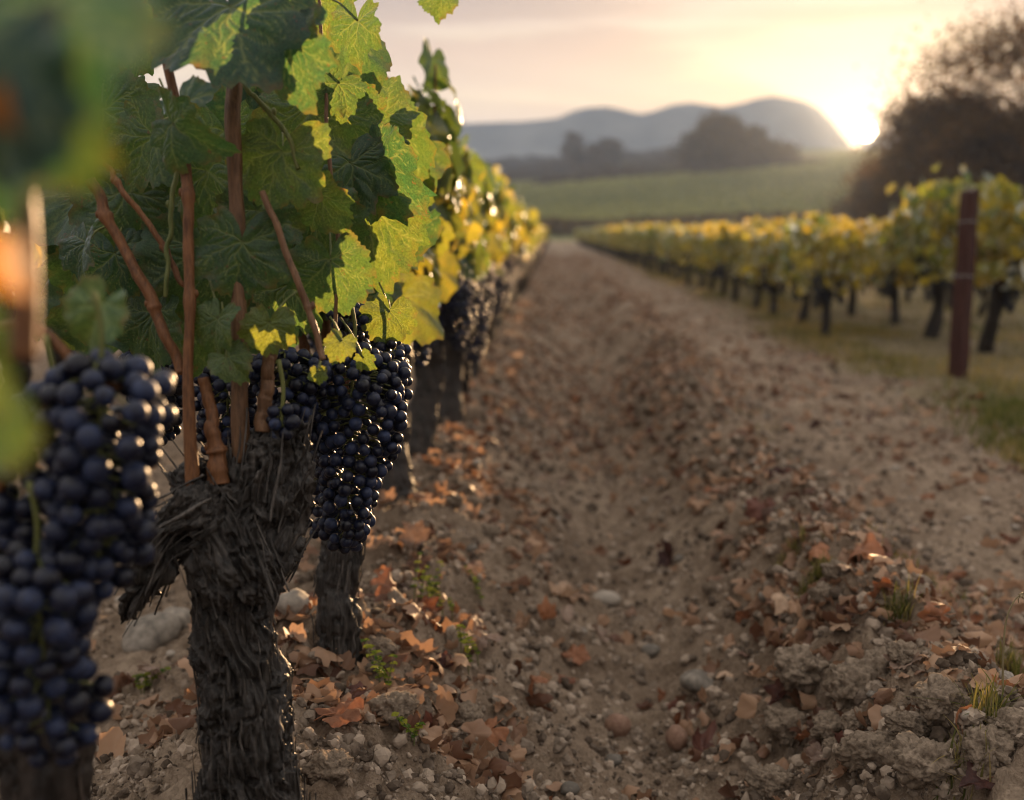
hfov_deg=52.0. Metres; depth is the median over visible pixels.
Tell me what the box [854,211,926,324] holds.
grapevine
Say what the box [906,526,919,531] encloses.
fallen leaf
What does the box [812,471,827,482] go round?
soil clod
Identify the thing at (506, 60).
sky
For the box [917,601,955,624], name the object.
fallen leaf
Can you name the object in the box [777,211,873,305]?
grapevine
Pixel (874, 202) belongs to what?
bushy tree
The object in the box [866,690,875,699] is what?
stone
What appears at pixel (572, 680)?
fallen leaf
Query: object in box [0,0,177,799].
grapevine
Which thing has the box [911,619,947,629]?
fallen leaf
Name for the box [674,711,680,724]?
fallen leaf
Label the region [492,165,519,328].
grapevine
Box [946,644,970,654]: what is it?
fallen leaf
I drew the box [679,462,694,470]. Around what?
fallen leaf
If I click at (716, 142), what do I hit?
round tree
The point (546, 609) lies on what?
fallen leaf
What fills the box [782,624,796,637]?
soil clod
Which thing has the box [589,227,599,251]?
grapevine
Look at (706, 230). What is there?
grapevine
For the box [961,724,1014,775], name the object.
soil clod
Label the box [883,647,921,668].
fallen leaf
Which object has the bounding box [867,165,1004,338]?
grapevine
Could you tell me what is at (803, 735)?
fallen leaf
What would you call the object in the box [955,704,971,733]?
fallen leaf
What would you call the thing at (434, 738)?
fallen leaves
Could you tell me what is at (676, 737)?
round stone
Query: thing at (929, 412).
fallen leaf
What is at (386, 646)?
soil clod
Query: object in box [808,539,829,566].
fallen leaf
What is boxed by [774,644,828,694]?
soil clod
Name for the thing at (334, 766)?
soil clod
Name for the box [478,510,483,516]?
stone
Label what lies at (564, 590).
fallen leaf
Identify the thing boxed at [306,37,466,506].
grapevine
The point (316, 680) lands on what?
soil clod
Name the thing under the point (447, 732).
fallen leaf
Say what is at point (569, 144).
round tree
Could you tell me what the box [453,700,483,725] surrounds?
soil clod
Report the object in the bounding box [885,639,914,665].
soil clod
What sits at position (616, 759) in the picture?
stone
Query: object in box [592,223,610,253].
grapevine
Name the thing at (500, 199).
grapevine
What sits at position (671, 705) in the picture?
fallen leaf
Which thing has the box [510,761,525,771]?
fallen leaf
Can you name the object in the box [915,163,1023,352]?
grapevine
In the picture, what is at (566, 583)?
fallen leaf
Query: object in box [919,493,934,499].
fallen leaf
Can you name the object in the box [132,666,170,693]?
weed
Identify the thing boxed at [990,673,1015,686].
fallen leaf
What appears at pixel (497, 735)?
fallen leaf
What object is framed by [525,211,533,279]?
grapevine
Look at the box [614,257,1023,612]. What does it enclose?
grass
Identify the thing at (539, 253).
grapevine
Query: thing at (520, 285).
grapevine
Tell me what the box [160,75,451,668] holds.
grapevine
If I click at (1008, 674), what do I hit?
stone
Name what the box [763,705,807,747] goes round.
soil clod
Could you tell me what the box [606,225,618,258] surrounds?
grapevine
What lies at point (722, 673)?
fallen leaf
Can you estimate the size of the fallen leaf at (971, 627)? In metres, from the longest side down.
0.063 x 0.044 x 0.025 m
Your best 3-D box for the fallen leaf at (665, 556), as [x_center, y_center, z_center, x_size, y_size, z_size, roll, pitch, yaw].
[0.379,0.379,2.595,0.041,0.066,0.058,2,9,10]
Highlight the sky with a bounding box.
[138,0,1023,148]
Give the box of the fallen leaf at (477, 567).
[462,560,483,576]
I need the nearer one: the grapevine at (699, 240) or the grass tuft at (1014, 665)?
the grass tuft at (1014, 665)
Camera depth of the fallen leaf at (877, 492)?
3.02 m
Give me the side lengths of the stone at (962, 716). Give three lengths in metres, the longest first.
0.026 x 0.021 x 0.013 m
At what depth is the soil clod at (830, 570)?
1.81 m
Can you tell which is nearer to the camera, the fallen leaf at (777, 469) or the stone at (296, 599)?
the stone at (296, 599)
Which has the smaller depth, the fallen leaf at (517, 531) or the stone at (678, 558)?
the fallen leaf at (517, 531)
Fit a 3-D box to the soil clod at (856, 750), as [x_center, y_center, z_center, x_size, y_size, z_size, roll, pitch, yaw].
[0.463,0.453,1.358,0.092,0.058,0.074,-20,-9,31]
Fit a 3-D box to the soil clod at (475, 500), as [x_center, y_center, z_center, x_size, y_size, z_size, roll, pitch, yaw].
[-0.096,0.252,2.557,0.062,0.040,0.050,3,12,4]
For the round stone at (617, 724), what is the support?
on the ground at (1008, 781)
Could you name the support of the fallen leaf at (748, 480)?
on the ground at (1008, 781)
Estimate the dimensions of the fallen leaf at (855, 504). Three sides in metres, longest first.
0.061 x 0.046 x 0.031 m
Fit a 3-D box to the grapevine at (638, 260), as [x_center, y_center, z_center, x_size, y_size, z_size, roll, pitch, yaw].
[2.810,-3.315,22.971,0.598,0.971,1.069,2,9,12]
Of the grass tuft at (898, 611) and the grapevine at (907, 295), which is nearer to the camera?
the grass tuft at (898, 611)
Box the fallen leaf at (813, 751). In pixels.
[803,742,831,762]
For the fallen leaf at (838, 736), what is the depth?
1.45 m
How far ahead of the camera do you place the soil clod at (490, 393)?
3.99 m
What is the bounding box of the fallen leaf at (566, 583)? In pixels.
[559,581,576,588]
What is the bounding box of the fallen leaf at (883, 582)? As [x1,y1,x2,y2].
[866,577,892,597]
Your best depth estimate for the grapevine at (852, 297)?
9.34 m
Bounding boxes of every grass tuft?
[771,522,807,568]
[791,551,846,597]
[869,565,933,625]
[904,667,1023,741]
[933,714,995,799]
[992,635,1023,675]
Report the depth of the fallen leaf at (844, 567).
1.79 m
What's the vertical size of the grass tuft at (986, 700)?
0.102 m
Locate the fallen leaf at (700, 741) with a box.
[692,719,716,751]
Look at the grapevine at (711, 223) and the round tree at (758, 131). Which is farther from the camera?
the round tree at (758, 131)
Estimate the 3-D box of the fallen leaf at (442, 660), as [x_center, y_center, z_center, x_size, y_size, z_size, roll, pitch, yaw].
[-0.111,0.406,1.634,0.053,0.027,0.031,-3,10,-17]
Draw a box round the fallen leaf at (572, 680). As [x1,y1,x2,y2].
[556,673,578,683]
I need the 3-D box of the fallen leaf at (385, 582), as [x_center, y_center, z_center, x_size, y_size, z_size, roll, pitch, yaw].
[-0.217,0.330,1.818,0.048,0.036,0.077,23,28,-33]
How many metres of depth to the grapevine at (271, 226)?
1.08 m
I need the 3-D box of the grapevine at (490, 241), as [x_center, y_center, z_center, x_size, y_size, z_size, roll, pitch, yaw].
[-0.198,-0.437,3.990,0.270,1.101,0.744,2,9,13]
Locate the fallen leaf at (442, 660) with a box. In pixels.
[433,651,456,668]
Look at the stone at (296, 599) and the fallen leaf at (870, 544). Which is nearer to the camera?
the stone at (296, 599)
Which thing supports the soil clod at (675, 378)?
on the ground at (1008, 781)
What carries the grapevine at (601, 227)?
on the ground at (1008, 781)
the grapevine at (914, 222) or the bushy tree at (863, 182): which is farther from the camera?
the bushy tree at (863, 182)
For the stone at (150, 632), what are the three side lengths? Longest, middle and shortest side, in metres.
0.119 x 0.097 x 0.060 m
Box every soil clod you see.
[301,748,353,786]
[303,677,330,686]
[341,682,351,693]
[364,635,399,658]
[367,690,419,722]
[425,464,437,471]
[445,494,463,508]
[451,481,470,493]
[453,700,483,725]
[465,495,484,509]
[465,510,476,518]
[482,390,495,397]
[484,525,500,539]
[513,526,528,534]
[517,418,527,426]
[608,473,616,479]
[633,403,643,411]
[641,405,651,413]
[666,375,680,382]
[666,432,673,438]
[683,399,695,408]
[684,378,698,387]
[702,579,719,593]
[706,460,725,472]
[710,412,717,420]
[737,436,745,446]
[743,764,793,799]
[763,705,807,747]
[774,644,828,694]
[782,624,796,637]
[786,496,800,506]
[807,581,832,603]
[809,708,841,740]
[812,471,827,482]
[817,481,826,491]
[820,559,847,580]
[821,655,878,709]
[821,736,837,748]
[833,730,894,774]
[840,706,868,730]
[858,645,889,680]
[877,731,958,789]
[884,710,930,737]
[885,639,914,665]
[886,537,900,553]
[912,672,969,729]
[921,648,931,652]
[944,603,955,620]
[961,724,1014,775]
[983,706,1023,746]
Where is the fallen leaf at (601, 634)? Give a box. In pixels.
[590,622,608,643]
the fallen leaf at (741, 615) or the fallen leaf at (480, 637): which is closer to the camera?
the fallen leaf at (480, 637)
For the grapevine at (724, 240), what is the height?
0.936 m
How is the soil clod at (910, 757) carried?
on the ground at (1008, 781)
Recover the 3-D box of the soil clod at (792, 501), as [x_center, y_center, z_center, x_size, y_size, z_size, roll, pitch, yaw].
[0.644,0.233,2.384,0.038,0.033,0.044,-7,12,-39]
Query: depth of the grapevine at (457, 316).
3.05 m
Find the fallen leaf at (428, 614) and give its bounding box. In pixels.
[423,612,437,618]
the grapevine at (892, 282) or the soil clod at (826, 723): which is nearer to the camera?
the soil clod at (826, 723)
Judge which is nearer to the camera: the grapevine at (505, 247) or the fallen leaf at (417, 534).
the fallen leaf at (417, 534)
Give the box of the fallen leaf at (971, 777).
[958,759,994,789]
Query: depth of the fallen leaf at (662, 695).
1.96 m
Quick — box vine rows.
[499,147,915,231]
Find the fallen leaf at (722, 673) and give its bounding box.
[715,671,732,679]
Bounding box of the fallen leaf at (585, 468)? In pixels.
[579,465,594,475]
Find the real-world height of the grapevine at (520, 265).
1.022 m
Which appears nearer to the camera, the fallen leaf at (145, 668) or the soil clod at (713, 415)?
the fallen leaf at (145, 668)
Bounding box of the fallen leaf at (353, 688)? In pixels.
[347,681,372,699]
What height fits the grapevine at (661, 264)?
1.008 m
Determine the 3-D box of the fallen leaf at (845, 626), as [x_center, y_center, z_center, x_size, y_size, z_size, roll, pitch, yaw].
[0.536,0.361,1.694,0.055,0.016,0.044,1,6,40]
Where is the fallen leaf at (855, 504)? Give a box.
[846,496,865,512]
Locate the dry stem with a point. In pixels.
(1018, 597)
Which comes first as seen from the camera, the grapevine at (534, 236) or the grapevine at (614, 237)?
the grapevine at (534, 236)
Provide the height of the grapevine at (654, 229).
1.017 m
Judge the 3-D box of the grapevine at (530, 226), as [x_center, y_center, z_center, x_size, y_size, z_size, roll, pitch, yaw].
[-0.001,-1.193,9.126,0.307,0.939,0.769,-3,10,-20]
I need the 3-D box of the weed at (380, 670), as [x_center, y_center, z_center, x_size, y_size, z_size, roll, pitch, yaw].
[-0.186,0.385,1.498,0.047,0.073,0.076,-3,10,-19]
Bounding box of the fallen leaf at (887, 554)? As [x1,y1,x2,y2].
[884,553,893,556]
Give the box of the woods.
[483,145,881,237]
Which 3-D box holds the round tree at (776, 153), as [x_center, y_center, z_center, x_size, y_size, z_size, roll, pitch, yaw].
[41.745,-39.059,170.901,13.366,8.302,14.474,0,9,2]
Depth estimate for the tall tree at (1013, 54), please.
41.68 m
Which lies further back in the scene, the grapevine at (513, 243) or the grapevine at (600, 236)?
the grapevine at (600, 236)
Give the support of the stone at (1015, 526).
on the ground at (1008, 781)
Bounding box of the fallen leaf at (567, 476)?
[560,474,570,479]
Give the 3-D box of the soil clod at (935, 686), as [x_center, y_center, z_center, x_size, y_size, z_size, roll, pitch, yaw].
[0.545,0.380,1.334,0.074,0.060,0.079,0,9,-2]
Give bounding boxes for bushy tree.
[818,156,899,222]
[825,69,1019,222]
[877,86,1023,227]
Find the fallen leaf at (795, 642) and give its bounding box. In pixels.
[792,637,802,644]
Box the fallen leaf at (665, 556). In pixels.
[657,539,673,567]
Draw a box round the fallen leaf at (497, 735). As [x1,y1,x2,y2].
[484,716,508,746]
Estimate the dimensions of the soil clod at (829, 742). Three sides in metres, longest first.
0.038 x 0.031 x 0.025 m
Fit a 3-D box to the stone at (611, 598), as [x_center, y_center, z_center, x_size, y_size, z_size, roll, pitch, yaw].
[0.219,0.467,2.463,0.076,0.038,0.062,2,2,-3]
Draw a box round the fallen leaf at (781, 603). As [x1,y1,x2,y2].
[771,588,791,614]
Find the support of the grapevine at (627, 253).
on the ground at (1008, 781)
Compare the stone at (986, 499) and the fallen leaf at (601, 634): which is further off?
the stone at (986, 499)
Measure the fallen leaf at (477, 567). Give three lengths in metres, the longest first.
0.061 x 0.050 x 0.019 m
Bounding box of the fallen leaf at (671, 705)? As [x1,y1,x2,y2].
[666,697,678,710]
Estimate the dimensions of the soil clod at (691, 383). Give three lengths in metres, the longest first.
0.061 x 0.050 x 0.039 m
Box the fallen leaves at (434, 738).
[18,252,1023,799]
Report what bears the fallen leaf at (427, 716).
on the ground at (1008, 781)
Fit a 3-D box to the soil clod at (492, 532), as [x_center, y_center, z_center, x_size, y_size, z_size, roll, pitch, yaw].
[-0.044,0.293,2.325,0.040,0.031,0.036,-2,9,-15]
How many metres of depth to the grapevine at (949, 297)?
10.36 m
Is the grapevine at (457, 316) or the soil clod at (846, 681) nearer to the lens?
the soil clod at (846, 681)
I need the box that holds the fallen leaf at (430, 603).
[419,594,441,613]
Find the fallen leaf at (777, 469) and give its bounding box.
[762,466,786,476]
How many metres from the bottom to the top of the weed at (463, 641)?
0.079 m
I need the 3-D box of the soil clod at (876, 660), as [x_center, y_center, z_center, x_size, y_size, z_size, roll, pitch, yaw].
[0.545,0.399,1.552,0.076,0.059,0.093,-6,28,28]
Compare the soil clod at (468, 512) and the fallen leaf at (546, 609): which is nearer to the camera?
the fallen leaf at (546, 609)
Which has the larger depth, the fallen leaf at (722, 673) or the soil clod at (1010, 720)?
the fallen leaf at (722, 673)
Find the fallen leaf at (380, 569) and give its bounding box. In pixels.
[374,564,390,574]
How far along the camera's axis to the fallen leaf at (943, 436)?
3.82 m
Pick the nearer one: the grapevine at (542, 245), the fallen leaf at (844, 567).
the fallen leaf at (844, 567)
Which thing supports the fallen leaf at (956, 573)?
on the ground at (1008, 781)
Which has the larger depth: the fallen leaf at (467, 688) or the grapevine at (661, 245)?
the grapevine at (661, 245)
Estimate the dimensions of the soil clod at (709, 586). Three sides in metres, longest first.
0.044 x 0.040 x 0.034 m
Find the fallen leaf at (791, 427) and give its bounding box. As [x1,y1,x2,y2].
[784,424,793,431]
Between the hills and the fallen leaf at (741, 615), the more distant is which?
the hills
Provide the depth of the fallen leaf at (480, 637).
1.73 m
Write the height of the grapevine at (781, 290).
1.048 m
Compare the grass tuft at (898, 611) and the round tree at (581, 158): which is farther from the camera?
the round tree at (581, 158)
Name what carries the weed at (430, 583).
on the ground at (1008, 781)
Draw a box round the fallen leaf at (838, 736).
[832,730,843,743]
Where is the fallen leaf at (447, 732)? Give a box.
[442,727,458,738]
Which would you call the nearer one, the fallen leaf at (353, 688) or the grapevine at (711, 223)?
the fallen leaf at (353, 688)
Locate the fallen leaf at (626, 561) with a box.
[619,557,634,564]
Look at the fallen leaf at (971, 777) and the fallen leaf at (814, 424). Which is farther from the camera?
the fallen leaf at (814, 424)
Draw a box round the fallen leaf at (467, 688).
[461,684,472,691]
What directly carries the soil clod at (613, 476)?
on the ground at (1008, 781)
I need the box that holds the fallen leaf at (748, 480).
[741,474,756,482]
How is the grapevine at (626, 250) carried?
on the ground at (1008, 781)
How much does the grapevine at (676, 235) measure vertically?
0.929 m
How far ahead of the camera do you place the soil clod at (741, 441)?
3.05 m
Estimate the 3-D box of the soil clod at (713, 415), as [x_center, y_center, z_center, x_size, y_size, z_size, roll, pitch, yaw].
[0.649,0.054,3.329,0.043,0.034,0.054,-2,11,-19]
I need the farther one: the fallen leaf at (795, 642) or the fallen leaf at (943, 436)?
the fallen leaf at (943, 436)
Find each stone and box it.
[122,612,181,652]
[163,607,190,630]
[166,650,175,657]
[276,588,311,615]
[466,544,476,552]
[472,459,480,465]
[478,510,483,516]
[560,781,579,795]
[593,590,620,606]
[604,754,621,765]
[605,713,630,737]
[641,643,659,657]
[665,725,687,750]
[674,554,683,562]
[679,669,713,692]
[758,592,765,602]
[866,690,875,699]
[891,465,899,470]
[959,710,978,720]
[981,497,991,502]
[998,670,1013,678]
[1010,524,1019,529]
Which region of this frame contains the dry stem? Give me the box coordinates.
[1002,592,1023,693]
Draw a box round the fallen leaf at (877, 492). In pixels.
[870,487,883,496]
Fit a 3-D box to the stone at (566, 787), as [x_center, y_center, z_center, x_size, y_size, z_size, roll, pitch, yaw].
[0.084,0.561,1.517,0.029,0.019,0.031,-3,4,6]
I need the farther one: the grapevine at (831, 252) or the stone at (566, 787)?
the grapevine at (831, 252)
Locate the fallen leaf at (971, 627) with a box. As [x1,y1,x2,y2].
[962,619,982,631]
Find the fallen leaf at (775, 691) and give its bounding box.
[763,678,786,704]
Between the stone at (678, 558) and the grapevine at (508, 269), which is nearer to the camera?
the stone at (678, 558)
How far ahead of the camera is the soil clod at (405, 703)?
1.41 m
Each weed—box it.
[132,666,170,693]
[361,638,397,685]
[391,712,425,745]
[410,552,454,619]
[456,624,480,673]
[464,565,483,601]
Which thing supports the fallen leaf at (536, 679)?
on the ground at (1008, 781)
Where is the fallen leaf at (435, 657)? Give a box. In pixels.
[420,651,440,659]
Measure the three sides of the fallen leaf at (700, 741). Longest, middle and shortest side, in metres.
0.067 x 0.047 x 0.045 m
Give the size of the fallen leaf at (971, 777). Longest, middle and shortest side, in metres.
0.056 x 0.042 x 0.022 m
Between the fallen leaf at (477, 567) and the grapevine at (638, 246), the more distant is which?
the grapevine at (638, 246)
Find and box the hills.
[457,96,936,159]
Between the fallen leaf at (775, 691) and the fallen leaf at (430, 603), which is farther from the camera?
the fallen leaf at (430, 603)
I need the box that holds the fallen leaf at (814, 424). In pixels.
[808,418,820,428]
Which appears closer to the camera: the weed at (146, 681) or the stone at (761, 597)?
the weed at (146, 681)
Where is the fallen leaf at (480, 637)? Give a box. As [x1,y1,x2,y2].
[470,628,502,650]
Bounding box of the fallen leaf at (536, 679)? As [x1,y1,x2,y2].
[528,675,548,696]
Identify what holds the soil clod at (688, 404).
on the ground at (1008, 781)
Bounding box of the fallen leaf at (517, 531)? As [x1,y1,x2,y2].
[510,529,524,534]
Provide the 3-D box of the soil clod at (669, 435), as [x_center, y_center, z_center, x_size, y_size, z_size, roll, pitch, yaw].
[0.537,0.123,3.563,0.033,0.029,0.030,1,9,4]
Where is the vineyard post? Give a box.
[948,188,979,378]
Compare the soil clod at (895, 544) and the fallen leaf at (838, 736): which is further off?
the soil clod at (895, 544)
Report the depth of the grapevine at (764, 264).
9.04 m
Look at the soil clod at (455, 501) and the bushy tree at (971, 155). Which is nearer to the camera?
the soil clod at (455, 501)
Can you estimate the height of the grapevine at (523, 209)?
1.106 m
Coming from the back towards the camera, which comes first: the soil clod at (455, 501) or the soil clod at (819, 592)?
the soil clod at (455, 501)
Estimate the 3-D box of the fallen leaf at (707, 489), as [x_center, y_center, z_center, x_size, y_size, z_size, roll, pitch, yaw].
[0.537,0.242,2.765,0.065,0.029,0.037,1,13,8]
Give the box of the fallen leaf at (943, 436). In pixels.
[937,434,948,438]
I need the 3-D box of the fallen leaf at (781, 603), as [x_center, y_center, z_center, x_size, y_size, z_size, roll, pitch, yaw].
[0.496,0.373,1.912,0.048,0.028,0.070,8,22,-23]
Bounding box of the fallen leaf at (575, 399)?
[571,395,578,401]
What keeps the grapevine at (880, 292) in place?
on the ground at (1008, 781)
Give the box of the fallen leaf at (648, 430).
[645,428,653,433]
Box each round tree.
[554,130,585,169]
[566,146,600,172]
[580,136,629,168]
[667,105,764,178]
[745,124,770,144]
[745,134,813,173]
[798,155,829,167]
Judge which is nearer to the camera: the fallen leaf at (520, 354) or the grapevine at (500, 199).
the grapevine at (500, 199)
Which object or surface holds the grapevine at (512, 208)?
on the ground at (1008, 781)
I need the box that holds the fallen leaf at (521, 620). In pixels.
[511,610,530,631]
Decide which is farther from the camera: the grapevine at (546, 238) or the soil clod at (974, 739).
the grapevine at (546, 238)
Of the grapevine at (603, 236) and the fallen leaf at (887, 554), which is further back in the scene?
the grapevine at (603, 236)
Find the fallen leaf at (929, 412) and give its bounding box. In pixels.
[921,408,932,416]
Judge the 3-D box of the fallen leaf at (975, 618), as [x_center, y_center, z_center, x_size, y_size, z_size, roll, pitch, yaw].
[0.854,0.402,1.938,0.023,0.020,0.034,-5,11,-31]
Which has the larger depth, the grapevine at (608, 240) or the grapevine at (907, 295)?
the grapevine at (608, 240)
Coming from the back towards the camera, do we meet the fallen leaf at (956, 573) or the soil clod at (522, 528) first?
the soil clod at (522, 528)
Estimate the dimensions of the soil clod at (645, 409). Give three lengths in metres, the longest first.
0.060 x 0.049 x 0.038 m
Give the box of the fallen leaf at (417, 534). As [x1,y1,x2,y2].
[399,519,431,548]
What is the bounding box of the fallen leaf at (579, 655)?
[560,644,590,664]
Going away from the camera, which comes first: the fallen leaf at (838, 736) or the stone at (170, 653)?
the fallen leaf at (838, 736)
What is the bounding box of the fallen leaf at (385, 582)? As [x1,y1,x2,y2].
[370,568,396,595]
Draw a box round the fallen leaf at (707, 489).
[704,486,718,492]
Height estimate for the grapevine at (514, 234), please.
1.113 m
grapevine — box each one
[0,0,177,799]
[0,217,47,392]
[37,0,458,799]
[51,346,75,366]
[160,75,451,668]
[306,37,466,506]
[407,116,482,457]
[437,149,492,425]
[462,163,502,398]
[464,146,517,269]
[470,170,512,378]
[486,225,509,346]
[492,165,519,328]
[492,174,515,341]
[502,176,525,313]
[502,212,520,323]
[505,201,525,314]
[509,197,528,301]
[510,208,538,302]
[515,218,532,295]
[523,236,536,291]
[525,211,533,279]
[526,214,536,244]
[535,226,543,265]
[535,230,543,264]
[542,226,548,252]
[578,231,586,246]
[583,228,589,247]
[587,230,595,250]
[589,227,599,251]
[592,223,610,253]
[598,224,608,254]
[598,227,610,254]
[602,225,613,256]
[603,230,615,256]
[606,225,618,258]
[608,225,620,258]
[610,221,625,259]
[612,224,625,260]
[614,222,633,263]
[616,226,628,262]
[621,223,636,264]
[625,227,641,265]
[628,222,659,265]
[628,228,648,268]
[632,225,653,269]
[637,225,657,271]
[642,221,685,275]
[642,222,671,272]
[656,226,673,277]
[658,222,695,280]
[667,225,703,285]
[679,223,714,288]
[687,226,719,290]
[693,224,741,295]
[695,221,769,301]
[696,221,730,275]
[726,223,777,308]
[741,211,786,289]
[742,225,792,315]
[759,214,799,294]
[766,211,842,323]
[772,217,800,300]
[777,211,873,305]
[787,216,869,336]
[825,215,888,315]
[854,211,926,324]
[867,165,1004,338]
[870,241,883,294]
[901,281,918,301]
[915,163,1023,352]
[946,284,951,308]
[975,267,1008,315]
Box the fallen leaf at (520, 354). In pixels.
[515,351,523,358]
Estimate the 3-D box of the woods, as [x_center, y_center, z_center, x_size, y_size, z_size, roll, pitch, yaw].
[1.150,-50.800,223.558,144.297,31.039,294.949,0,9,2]
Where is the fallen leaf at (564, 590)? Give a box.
[548,581,580,596]
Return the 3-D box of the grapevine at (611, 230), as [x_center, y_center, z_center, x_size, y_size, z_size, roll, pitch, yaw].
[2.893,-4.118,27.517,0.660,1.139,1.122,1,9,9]
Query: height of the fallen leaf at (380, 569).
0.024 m
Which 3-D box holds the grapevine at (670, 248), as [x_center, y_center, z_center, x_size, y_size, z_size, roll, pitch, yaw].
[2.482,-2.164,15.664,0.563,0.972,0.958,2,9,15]
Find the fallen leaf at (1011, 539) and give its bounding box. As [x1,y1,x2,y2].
[999,532,1020,543]
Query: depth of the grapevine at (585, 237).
48.21 m
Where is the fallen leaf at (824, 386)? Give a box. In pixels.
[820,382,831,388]
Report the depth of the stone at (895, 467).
3.30 m
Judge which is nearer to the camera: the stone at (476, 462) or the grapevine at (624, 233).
the stone at (476, 462)
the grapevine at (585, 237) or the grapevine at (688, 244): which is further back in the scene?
the grapevine at (585, 237)
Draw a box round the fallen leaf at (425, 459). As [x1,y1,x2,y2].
[423,454,430,461]
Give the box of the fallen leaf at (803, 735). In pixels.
[794,729,809,740]
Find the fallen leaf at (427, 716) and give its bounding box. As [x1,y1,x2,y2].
[421,709,432,725]
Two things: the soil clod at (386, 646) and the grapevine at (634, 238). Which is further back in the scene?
the grapevine at (634, 238)
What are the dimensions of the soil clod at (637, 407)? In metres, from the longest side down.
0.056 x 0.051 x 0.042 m
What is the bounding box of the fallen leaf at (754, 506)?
[744,490,776,524]
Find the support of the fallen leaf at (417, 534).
on the ground at (1008, 781)
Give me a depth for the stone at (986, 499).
2.95 m
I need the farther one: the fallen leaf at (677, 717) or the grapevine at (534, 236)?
the grapevine at (534, 236)
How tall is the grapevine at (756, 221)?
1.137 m
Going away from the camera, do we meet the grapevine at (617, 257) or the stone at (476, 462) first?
the stone at (476, 462)
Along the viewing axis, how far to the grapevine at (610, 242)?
28.24 m
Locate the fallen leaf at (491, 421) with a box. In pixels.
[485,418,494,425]
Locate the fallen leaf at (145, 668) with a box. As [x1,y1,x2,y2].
[136,660,165,679]
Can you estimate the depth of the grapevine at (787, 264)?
8.22 m
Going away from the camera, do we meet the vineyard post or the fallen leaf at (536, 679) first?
the fallen leaf at (536, 679)
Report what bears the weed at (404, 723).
on the ground at (1008, 781)
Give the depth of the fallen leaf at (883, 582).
1.70 m
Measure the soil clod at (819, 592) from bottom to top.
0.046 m
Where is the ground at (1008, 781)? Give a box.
[12,149,1023,799]
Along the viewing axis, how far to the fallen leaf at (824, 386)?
5.05 m
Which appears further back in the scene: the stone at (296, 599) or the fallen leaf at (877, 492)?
the fallen leaf at (877, 492)
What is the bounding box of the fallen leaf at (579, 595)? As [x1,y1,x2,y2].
[574,590,589,600]
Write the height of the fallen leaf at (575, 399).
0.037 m
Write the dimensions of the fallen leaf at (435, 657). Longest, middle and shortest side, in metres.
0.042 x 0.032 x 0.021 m
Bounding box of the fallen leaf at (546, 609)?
[537,595,556,619]
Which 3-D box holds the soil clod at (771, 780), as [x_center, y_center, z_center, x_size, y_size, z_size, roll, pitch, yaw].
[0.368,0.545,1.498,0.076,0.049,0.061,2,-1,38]
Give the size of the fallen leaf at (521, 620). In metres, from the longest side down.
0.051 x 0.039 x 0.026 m
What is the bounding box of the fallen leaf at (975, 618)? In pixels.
[967,614,983,623]
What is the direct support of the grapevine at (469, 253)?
on the ground at (1008, 781)
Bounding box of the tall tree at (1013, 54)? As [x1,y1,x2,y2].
[850,0,1023,212]
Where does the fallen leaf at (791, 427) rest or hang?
on the ground at (1008, 781)
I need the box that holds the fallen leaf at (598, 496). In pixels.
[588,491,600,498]
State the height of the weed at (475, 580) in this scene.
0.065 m
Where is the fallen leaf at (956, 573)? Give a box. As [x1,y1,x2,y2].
[939,570,966,579]
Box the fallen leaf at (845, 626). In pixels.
[829,621,853,630]
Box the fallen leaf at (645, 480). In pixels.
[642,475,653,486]
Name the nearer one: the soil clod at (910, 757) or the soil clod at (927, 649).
the soil clod at (910, 757)
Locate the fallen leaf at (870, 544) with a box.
[848,532,884,562]
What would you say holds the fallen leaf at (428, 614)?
on the ground at (1008, 781)
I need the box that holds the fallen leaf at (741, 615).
[735,610,751,623]
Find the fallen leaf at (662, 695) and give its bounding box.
[656,687,665,701]
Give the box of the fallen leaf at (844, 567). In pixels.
[834,564,857,575]
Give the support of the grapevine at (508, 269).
on the ground at (1008, 781)
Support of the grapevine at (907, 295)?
on the ground at (1008, 781)

